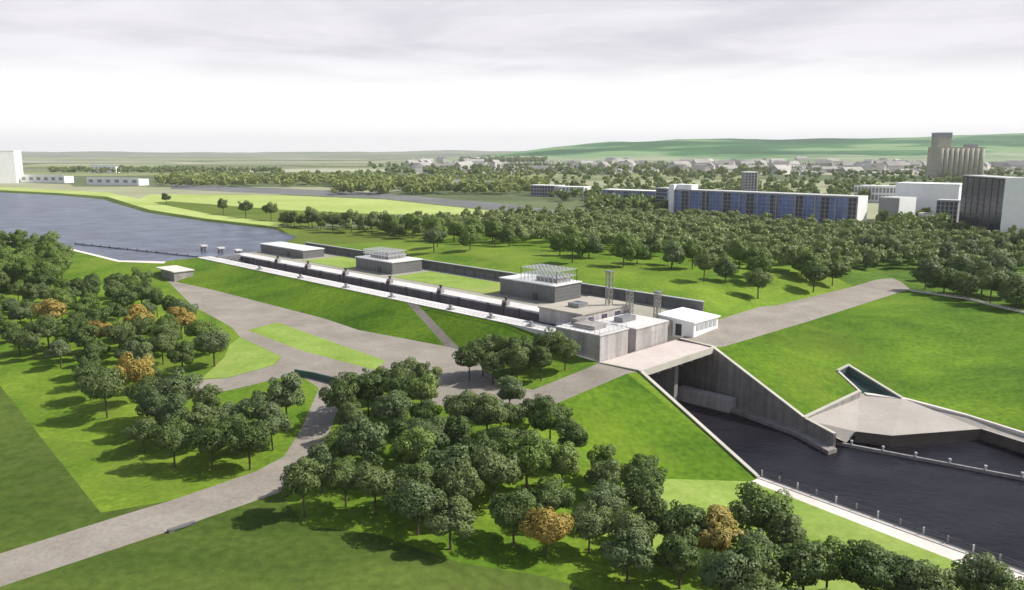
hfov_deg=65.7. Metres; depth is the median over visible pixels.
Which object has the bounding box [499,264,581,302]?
service building
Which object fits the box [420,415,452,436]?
deciduous tree
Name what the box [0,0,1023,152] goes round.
sky
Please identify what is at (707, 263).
deciduous tree
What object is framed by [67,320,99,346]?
deciduous tree
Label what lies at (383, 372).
deciduous tree
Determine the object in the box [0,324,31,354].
deciduous tree
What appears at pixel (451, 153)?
hills
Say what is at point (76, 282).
deciduous tree
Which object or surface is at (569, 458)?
deciduous tree
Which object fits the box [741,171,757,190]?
apartment tower
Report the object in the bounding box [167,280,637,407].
gravel yard
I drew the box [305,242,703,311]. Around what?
retaining wall
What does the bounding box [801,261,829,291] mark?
deciduous tree
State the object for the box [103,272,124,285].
deciduous tree
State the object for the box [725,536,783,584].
deciduous tree
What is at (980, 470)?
guide wall
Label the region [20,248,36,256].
deciduous tree
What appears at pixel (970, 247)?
deciduous tree
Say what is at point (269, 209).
deciduous tree
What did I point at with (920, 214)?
warehouse
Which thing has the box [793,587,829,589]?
deciduous tree
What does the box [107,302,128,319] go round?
deciduous tree
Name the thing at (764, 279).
deciduous tree
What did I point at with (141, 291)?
deciduous tree
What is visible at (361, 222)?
deciduous tree
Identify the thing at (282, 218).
deciduous tree
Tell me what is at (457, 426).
deciduous tree
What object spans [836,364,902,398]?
sunken stair
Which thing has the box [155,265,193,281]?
intake block
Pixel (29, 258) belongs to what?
deciduous tree
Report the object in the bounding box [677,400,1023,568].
canal water
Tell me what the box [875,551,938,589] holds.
deciduous tree
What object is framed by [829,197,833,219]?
window
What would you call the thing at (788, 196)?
window
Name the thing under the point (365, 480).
deciduous tree
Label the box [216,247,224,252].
mooring dolphin
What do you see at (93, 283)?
deciduous tree
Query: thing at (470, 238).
deciduous tree
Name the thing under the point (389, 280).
mooring post
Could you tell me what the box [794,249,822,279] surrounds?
deciduous tree
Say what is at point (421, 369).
deciduous tree
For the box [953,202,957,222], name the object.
window
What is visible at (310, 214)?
deciduous tree
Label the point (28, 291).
deciduous tree
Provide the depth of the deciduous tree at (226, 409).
160.60 m
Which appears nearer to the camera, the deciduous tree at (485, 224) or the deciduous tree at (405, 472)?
the deciduous tree at (405, 472)
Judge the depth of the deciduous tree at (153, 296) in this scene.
259.73 m
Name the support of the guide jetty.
in the reservoir water at (70, 220)
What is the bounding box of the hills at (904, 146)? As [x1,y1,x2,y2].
[477,133,1023,157]
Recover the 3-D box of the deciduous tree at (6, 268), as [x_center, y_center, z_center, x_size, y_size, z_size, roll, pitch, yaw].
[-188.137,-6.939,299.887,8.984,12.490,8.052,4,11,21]
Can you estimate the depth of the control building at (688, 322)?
228.83 m
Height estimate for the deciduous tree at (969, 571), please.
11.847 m
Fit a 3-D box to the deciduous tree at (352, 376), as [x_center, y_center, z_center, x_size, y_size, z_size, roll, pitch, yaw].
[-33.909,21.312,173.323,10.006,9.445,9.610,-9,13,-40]
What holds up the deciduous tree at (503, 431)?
on the lawn at (106, 463)
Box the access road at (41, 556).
[0,388,338,586]
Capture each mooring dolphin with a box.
[199,245,207,250]
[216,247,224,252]
[233,249,241,253]
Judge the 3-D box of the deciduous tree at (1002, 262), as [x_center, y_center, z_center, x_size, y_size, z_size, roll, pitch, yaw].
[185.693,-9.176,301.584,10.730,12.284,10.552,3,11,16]
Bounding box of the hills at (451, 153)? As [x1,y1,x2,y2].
[21,150,519,156]
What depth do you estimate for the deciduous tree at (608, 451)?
147.19 m
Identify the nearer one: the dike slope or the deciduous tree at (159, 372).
the deciduous tree at (159, 372)
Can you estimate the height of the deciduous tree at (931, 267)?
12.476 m
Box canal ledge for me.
[731,406,836,454]
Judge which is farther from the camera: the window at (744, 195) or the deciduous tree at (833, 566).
the window at (744, 195)
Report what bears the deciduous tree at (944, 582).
on the dry grass at (241, 356)
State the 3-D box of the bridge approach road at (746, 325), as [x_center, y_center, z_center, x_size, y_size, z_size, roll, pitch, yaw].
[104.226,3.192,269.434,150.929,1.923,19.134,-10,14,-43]
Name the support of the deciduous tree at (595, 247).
on the lawn at (106, 463)
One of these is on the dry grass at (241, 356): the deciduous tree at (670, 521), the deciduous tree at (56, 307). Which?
the deciduous tree at (670, 521)
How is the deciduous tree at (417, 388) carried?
on the lawn at (106, 463)
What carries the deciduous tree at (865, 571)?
on the dry grass at (241, 356)
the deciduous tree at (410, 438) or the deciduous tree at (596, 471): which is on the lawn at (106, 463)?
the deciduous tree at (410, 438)
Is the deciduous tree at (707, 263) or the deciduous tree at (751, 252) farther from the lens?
the deciduous tree at (751, 252)
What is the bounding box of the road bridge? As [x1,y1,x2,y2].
[603,340,715,374]
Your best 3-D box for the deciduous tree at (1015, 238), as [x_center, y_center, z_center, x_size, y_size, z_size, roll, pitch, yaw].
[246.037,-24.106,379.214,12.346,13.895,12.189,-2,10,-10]
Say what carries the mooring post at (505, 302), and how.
on the ship lock
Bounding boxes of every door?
[532,293,537,299]
[675,323,681,335]
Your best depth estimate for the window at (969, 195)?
486.61 m
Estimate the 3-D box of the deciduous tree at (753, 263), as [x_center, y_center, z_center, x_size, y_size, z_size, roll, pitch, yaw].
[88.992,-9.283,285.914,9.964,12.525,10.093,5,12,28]
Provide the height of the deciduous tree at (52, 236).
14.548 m
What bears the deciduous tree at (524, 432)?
on the lawn at (106, 463)
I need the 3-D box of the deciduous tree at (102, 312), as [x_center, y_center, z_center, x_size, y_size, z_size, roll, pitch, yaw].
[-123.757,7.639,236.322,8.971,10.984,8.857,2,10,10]
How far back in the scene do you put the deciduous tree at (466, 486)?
128.72 m
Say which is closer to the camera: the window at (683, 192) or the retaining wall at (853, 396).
the retaining wall at (853, 396)
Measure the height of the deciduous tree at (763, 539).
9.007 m
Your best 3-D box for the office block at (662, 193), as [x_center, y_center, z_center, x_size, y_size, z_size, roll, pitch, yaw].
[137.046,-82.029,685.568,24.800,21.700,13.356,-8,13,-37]
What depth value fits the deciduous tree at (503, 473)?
132.17 m
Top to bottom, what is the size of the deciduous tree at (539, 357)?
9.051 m
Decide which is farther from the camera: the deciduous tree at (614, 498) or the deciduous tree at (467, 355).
the deciduous tree at (467, 355)
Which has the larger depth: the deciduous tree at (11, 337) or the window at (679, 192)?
the window at (679, 192)
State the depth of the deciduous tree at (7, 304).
256.27 m
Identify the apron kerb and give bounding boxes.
[864,392,1023,435]
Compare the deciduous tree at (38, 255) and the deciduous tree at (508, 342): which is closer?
the deciduous tree at (508, 342)
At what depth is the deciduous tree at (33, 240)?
362.70 m
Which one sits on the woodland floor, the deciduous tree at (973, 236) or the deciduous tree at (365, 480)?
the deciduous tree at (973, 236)
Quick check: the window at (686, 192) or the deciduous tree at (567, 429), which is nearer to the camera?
the deciduous tree at (567, 429)
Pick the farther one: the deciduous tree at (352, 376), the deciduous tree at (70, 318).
the deciduous tree at (70, 318)
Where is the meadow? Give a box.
[0,386,584,589]
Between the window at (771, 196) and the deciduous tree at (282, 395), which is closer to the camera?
the deciduous tree at (282, 395)
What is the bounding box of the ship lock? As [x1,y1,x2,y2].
[197,251,679,341]
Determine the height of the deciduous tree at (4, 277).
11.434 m
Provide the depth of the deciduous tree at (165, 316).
223.41 m
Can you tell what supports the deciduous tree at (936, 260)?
on the woodland floor
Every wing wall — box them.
[598,361,759,477]
[678,338,836,446]
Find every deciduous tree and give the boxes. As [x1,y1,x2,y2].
[0,230,10,246]
[0,248,25,283]
[0,259,7,286]
[0,269,9,285]
[0,293,11,312]
[0,297,20,311]
[0,311,3,324]
[0,320,21,333]
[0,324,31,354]
[1,261,19,283]
[2,245,19,253]
[7,280,23,300]
[7,304,31,323]
[8,229,27,248]
[9,259,35,282]
[14,242,35,254]
[18,282,38,301]
[19,299,39,321]
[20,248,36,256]
[20,255,35,280]
[20,331,42,359]
[21,233,41,246]
[23,314,61,347]
[29,250,50,259]
[29,268,56,283]
[30,298,67,318]
[33,260,66,286]
[35,240,57,253]
[37,282,45,302]
[38,286,52,299]
[39,230,60,246]
[43,249,61,277]
[43,252,72,278]
[43,339,71,367]
[46,287,74,318]
[47,286,80,314]
[53,278,70,288]
[53,323,72,354]
[57,243,74,256]
[59,311,91,325]
[62,277,83,301]
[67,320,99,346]
[70,302,88,318]
[70,365,103,400]
[71,357,102,376]
[75,342,99,362]
[77,366,127,417]
[78,292,99,308]
[80,277,100,292]
[80,286,99,298]
[80,302,113,323]
[82,272,99,282]
[84,339,110,362]
[85,320,111,338]
[101,318,136,349]
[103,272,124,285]
[103,279,126,297]
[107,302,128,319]
[110,287,137,317]
[113,340,139,358]
[113,352,154,401]
[119,330,146,349]
[120,416,161,452]
[122,275,141,291]
[122,303,155,325]
[122,375,160,418]
[123,267,153,282]
[125,341,154,362]
[128,299,156,316]
[128,313,155,341]
[130,284,155,303]
[135,387,168,420]
[140,281,153,288]
[145,288,163,316]
[145,333,177,364]
[145,361,161,376]
[149,414,193,467]
[151,317,182,340]
[154,313,177,333]
[154,367,203,400]
[155,393,188,436]
[157,295,178,310]
[161,193,170,204]
[166,306,196,339]
[166,340,194,374]
[168,299,198,330]
[182,402,219,450]
[184,319,216,336]
[187,415,233,468]
[191,326,230,366]
[192,383,222,409]
[211,401,243,423]
[215,413,254,454]
[217,198,227,214]
[222,418,271,470]
[233,390,276,419]
[237,200,253,217]
[255,403,290,450]
[261,202,277,220]
[267,371,305,425]
[277,211,292,224]
[277,456,324,517]
[286,211,299,227]
[296,214,306,227]
[304,206,319,227]
[307,442,333,492]
[317,215,325,229]
[318,375,359,424]
[320,425,359,458]
[320,455,364,507]
[322,211,340,231]
[329,371,376,407]
[336,401,363,424]
[336,413,388,465]
[341,209,358,231]
[346,412,369,434]
[349,373,383,416]
[350,456,395,515]
[355,214,364,226]
[358,219,370,231]
[362,366,391,398]
[364,213,379,232]
[371,389,413,424]
[376,389,408,410]
[377,212,385,230]
[380,368,415,393]
[383,214,399,236]
[383,227,393,232]
[383,479,446,535]
[384,411,417,457]
[388,460,440,493]
[389,425,436,472]
[390,356,418,382]
[391,224,407,235]
[402,213,422,238]
[404,372,438,402]
[408,398,442,420]
[409,417,450,448]
[415,361,442,403]
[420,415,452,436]
[421,226,447,252]
[422,214,444,228]
[422,443,479,479]
[422,495,475,549]
[427,223,447,246]
[430,221,441,227]
[437,459,483,502]
[442,389,477,420]
[443,415,472,445]
[444,217,463,241]
[452,340,484,380]
[454,224,465,237]
[458,224,481,249]
[458,429,499,459]
[465,218,483,243]
[466,333,496,374]
[467,392,508,431]
[468,440,520,497]
[479,351,504,383]
[482,425,521,452]
[483,218,503,242]
[484,221,502,245]
[484,334,514,371]
[488,487,545,546]
[494,336,528,375]
[495,375,525,401]
[497,224,515,246]
[497,431,561,488]
[499,342,531,379]
[501,402,528,428]
[517,393,552,430]
[517,429,552,474]
[518,506,574,556]
[520,335,540,368]
[525,475,575,520]
[527,395,573,439]
[528,345,552,380]
[533,327,567,356]
[547,441,579,487]
[549,233,566,255]
[551,336,580,369]
[554,418,588,447]
[558,230,588,262]
[562,224,579,235]
[569,500,613,552]
[575,232,604,257]
[583,458,621,486]
[583,478,628,522]
[586,444,617,468]
[598,527,655,583]
[603,509,658,557]
[609,232,637,266]
[620,454,668,488]
[620,471,663,506]
[628,241,651,263]
[633,489,668,546]
[643,232,662,258]
[651,499,709,545]
[653,533,700,588]
[661,236,685,264]
[662,241,685,268]
[681,241,706,268]
[693,248,718,281]
[695,504,745,558]
[699,550,761,589]
[713,256,739,280]
[725,238,749,267]
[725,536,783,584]
[728,481,793,536]
[730,570,786,589]
[738,528,773,562]
[739,242,768,263]
[742,268,773,298]
[745,252,774,275]
[766,511,806,576]
[775,539,832,589]
[788,246,809,274]
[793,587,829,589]
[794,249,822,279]
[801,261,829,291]
[804,535,853,587]
[822,260,847,285]
[837,539,900,589]
[857,245,880,269]
[859,235,874,245]
[872,234,896,262]
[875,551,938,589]
[887,238,902,251]
[903,565,960,589]
[909,257,938,288]
[920,256,945,273]
[925,267,957,292]
[935,241,959,265]
[943,254,976,273]
[948,271,981,295]
[949,552,1011,589]
[954,239,983,255]
[963,260,995,293]
[966,232,978,242]
[976,265,1011,303]
[977,563,1023,589]
[979,250,1016,271]
[984,255,1017,271]
[989,235,1010,249]
[995,267,1019,292]
[997,274,1023,309]
[1009,230,1023,244]
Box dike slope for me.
[153,201,456,244]
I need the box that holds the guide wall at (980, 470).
[836,441,1023,480]
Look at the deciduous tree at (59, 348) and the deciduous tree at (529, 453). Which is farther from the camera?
the deciduous tree at (59, 348)
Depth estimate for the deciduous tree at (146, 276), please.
290.28 m
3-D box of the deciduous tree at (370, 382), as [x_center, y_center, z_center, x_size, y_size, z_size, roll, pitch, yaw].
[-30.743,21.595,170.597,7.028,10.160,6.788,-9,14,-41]
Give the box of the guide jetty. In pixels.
[75,242,243,262]
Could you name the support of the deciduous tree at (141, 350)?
on the lawn at (106, 463)
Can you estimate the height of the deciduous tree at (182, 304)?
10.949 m
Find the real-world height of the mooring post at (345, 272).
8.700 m
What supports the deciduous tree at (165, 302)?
on the lawn at (106, 463)
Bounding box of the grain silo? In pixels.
[926,132,984,177]
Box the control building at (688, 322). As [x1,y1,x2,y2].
[656,307,719,337]
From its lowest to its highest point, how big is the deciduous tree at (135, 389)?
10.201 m
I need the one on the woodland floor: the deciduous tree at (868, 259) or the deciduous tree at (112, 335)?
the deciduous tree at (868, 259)
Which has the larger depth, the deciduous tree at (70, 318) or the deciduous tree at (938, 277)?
the deciduous tree at (938, 277)
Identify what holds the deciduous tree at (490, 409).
on the lawn at (106, 463)
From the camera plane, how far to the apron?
191.25 m
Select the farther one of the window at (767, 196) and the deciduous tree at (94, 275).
the window at (767, 196)
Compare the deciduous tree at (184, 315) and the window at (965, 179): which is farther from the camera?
the window at (965, 179)
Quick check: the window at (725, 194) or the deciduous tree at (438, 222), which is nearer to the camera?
the deciduous tree at (438, 222)
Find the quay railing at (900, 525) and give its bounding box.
[761,470,1023,571]
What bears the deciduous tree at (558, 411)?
on the lawn at (106, 463)
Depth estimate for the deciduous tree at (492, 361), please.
187.37 m
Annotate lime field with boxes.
[0,187,487,226]
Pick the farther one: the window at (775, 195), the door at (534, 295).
the window at (775, 195)
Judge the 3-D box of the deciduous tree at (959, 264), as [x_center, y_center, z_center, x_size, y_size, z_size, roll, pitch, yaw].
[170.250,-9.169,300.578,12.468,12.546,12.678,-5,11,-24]
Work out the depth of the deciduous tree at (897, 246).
367.68 m
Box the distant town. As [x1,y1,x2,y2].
[405,156,1023,175]
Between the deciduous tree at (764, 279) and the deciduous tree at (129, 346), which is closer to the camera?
the deciduous tree at (129, 346)
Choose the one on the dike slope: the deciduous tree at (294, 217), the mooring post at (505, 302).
the deciduous tree at (294, 217)
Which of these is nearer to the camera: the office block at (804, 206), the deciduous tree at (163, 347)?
the deciduous tree at (163, 347)
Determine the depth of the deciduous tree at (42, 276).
296.30 m
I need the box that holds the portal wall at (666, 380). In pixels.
[628,338,735,412]
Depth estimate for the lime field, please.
774.42 m
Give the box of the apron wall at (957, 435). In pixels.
[855,428,1023,453]
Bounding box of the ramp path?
[406,302,458,348]
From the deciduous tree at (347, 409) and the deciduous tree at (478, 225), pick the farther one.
the deciduous tree at (478, 225)
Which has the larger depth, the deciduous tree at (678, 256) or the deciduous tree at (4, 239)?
the deciduous tree at (4, 239)
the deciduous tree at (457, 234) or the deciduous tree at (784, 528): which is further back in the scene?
the deciduous tree at (457, 234)
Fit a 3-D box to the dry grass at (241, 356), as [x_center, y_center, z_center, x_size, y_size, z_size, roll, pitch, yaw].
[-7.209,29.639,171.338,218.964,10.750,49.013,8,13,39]
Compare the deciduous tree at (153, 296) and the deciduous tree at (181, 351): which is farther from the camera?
the deciduous tree at (153, 296)
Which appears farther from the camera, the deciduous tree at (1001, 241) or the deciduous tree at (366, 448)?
the deciduous tree at (1001, 241)
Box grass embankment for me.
[161,258,1023,480]
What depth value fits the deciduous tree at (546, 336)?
196.20 m
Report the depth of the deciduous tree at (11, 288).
280.47 m
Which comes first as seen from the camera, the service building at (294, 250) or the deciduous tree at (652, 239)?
the deciduous tree at (652, 239)
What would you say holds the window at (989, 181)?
in the apartment tower at (991, 203)
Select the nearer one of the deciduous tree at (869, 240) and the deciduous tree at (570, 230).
the deciduous tree at (570, 230)
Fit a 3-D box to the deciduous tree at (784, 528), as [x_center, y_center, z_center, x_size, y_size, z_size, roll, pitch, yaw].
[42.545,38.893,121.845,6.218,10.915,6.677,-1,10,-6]
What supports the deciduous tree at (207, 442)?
on the lawn at (106, 463)
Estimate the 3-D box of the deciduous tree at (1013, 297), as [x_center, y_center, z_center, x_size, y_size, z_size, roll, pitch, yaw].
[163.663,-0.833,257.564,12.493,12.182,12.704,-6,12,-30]
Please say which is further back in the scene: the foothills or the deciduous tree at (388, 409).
the foothills
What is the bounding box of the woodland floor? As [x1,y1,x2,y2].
[483,233,1023,313]
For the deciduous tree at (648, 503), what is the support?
on the dry grass at (241, 356)
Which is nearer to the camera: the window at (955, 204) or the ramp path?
the ramp path
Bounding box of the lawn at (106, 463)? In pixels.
[0,235,852,589]
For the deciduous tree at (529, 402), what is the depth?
161.88 m
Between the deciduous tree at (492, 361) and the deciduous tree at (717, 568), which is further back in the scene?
the deciduous tree at (492, 361)
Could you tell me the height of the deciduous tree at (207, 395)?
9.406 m
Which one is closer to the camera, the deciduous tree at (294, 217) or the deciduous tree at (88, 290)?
the deciduous tree at (88, 290)
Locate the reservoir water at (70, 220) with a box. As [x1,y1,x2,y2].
[0,192,295,260]
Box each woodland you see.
[47,156,1023,234]
[295,202,1023,270]
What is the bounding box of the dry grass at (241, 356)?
[203,322,1007,589]
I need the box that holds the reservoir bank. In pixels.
[10,241,165,262]
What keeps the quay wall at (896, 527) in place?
on the quay
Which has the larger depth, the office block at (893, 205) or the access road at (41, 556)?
the office block at (893, 205)
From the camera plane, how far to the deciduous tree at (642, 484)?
135.02 m
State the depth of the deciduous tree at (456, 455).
135.43 m
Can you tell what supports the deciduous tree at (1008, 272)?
on the woodland floor
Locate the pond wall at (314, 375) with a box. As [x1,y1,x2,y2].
[294,369,339,383]
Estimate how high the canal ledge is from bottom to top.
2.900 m
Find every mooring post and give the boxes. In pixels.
[274,256,280,268]
[304,261,310,274]
[342,268,348,282]
[386,276,392,291]
[436,285,443,302]
[502,296,509,315]
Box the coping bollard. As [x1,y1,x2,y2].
[526,321,534,326]
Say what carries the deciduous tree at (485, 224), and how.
on the lawn at (106, 463)
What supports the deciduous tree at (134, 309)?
on the lawn at (106, 463)
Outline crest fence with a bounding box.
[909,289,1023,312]
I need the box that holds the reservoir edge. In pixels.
[0,190,275,228]
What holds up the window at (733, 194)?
in the office block at (804, 206)
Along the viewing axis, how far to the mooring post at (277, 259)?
350.29 m
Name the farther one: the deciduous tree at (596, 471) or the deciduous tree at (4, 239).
the deciduous tree at (4, 239)
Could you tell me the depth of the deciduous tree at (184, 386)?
167.83 m
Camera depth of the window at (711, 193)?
629.95 m
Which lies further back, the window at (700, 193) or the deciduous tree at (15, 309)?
the window at (700, 193)
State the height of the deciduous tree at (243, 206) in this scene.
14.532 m
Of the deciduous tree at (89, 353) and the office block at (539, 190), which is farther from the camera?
the office block at (539, 190)
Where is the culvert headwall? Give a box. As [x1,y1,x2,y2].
[167,520,195,532]
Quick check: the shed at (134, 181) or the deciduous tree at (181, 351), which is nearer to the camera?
the deciduous tree at (181, 351)
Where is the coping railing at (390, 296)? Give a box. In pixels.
[199,255,553,329]
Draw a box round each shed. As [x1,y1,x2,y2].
[19,174,73,182]
[86,177,148,185]
[90,165,119,172]
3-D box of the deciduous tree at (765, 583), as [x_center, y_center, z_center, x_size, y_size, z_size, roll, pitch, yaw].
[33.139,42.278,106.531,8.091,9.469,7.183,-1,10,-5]
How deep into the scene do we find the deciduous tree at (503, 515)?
123.64 m
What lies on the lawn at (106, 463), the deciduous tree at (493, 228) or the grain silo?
the deciduous tree at (493, 228)
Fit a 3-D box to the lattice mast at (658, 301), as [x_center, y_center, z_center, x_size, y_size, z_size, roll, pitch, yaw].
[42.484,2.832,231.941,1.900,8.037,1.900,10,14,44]
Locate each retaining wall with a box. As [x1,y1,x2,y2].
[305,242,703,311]
[802,390,860,426]
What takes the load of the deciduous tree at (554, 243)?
on the lawn at (106, 463)
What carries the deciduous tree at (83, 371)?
on the lawn at (106, 463)
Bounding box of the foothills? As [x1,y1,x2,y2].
[408,151,1023,161]
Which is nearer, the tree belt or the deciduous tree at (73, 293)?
the deciduous tree at (73, 293)
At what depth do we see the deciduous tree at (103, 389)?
171.84 m
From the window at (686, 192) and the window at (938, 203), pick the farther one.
the window at (686, 192)
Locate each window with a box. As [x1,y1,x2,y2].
[675,191,677,211]
[678,191,680,210]
[681,191,684,211]
[685,191,687,208]
[691,191,694,208]
[695,192,698,208]
[698,192,701,209]
[702,192,704,211]
[706,192,708,210]
[709,192,712,211]
[712,192,715,210]
[716,192,719,210]
[720,193,721,211]
[723,193,726,212]
[727,193,730,214]
[731,193,734,210]
[734,193,738,211]
[738,193,741,213]
[742,194,745,213]
[746,194,749,214]
[750,194,753,216]
[754,194,756,214]
[758,194,761,217]
[761,194,765,217]
[766,195,769,212]
[769,195,773,218]
[773,195,777,218]
[777,195,781,217]
[782,195,785,217]
[786,195,789,213]
[790,196,794,218]
[795,196,798,217]
[798,196,802,218]
[803,196,807,220]
[807,196,811,217]
[811,196,814,216]
[816,197,820,221]
[820,197,824,221]
[824,197,829,218]
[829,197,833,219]
[833,197,838,222]
[838,198,842,219]
[843,198,847,221]
[847,198,852,218]
[852,198,856,218]
[936,201,939,212]
[949,202,952,218]
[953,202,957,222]
[959,177,967,220]
[965,178,973,222]
[970,178,979,225]
[976,178,985,226]
[982,179,992,226]
[988,179,998,231]
[995,180,1004,229]
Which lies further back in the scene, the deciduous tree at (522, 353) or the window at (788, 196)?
the window at (788, 196)
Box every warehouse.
[0,151,22,182]
[554,186,590,197]
[854,185,895,202]
[895,182,961,212]
[918,212,937,217]
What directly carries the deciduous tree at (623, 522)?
on the lawn at (106, 463)
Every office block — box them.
[531,184,564,196]
[602,189,655,198]
[655,187,668,202]
[668,184,867,222]
[878,196,916,215]
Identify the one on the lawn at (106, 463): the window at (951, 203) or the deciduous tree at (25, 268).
the deciduous tree at (25, 268)
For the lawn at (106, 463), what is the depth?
169.96 m
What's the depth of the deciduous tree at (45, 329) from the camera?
220.85 m
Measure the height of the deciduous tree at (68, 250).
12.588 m
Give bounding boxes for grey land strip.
[171,184,553,211]
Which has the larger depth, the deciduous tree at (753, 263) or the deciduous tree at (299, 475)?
the deciduous tree at (753, 263)
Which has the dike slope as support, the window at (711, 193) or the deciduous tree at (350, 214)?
the deciduous tree at (350, 214)
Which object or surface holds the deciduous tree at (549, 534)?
on the lawn at (106, 463)
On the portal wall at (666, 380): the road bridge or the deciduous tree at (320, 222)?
the road bridge
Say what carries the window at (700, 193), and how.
in the office block at (804, 206)
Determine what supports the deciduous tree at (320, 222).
on the dike slope
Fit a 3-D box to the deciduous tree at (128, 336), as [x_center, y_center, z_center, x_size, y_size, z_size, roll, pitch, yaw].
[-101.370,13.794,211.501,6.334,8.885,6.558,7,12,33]
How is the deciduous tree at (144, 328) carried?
on the lawn at (106, 463)
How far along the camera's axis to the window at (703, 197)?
634.66 m
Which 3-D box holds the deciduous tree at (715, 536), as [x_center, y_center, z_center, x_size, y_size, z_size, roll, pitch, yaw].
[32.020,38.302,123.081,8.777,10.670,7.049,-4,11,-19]
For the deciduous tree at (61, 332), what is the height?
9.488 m
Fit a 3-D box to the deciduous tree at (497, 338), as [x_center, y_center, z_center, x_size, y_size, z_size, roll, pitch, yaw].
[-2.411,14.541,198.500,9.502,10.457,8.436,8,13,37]
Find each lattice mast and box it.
[605,270,613,305]
[625,290,634,313]
[653,290,661,317]
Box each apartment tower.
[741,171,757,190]
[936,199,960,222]
[958,175,1023,232]
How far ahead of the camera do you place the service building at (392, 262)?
322.72 m
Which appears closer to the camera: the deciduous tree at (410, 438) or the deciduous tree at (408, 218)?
the deciduous tree at (410, 438)
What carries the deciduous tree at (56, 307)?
on the lawn at (106, 463)
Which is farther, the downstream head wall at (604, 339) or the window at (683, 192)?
the window at (683, 192)
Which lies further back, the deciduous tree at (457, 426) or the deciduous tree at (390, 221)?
the deciduous tree at (390, 221)
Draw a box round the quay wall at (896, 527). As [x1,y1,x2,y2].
[758,477,1023,574]
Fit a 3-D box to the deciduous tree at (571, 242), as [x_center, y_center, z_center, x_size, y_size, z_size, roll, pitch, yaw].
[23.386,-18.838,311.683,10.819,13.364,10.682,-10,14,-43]
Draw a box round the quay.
[753,478,1023,582]
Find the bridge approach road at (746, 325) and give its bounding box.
[682,278,908,346]
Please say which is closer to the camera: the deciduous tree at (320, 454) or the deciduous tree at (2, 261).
the deciduous tree at (320, 454)
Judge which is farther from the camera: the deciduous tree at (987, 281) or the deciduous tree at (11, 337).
the deciduous tree at (987, 281)
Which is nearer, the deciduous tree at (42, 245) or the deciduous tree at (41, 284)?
the deciduous tree at (41, 284)
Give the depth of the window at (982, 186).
470.49 m
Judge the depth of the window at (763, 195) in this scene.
597.22 m
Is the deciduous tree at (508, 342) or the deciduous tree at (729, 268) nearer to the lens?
the deciduous tree at (508, 342)
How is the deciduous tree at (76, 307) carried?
on the lawn at (106, 463)
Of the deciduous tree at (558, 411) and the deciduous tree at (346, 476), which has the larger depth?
the deciduous tree at (558, 411)
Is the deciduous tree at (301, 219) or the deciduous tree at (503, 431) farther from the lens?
the deciduous tree at (301, 219)
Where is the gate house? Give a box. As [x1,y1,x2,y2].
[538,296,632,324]
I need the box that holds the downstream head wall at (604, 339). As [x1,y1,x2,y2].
[555,313,668,361]
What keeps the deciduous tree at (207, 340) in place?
on the lawn at (106, 463)
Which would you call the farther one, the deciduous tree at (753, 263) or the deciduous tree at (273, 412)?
the deciduous tree at (753, 263)
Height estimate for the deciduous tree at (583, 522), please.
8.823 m
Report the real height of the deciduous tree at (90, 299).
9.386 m
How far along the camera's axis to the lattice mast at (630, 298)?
229.33 m
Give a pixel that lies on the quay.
(941, 550)
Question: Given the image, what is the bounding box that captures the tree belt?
[154,169,549,192]
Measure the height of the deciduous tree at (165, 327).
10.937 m
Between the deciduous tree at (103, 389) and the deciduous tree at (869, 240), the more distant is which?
the deciduous tree at (869, 240)
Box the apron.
[809,393,1023,442]
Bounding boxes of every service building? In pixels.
[260,242,324,258]
[355,247,422,274]
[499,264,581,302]
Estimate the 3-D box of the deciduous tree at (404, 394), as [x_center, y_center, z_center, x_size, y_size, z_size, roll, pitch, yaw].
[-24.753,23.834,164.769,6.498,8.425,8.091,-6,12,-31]
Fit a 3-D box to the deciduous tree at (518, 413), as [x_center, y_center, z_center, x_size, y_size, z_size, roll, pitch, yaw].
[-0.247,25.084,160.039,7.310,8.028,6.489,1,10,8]
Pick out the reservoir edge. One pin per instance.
(116, 201)
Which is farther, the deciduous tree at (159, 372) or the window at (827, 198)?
the window at (827, 198)

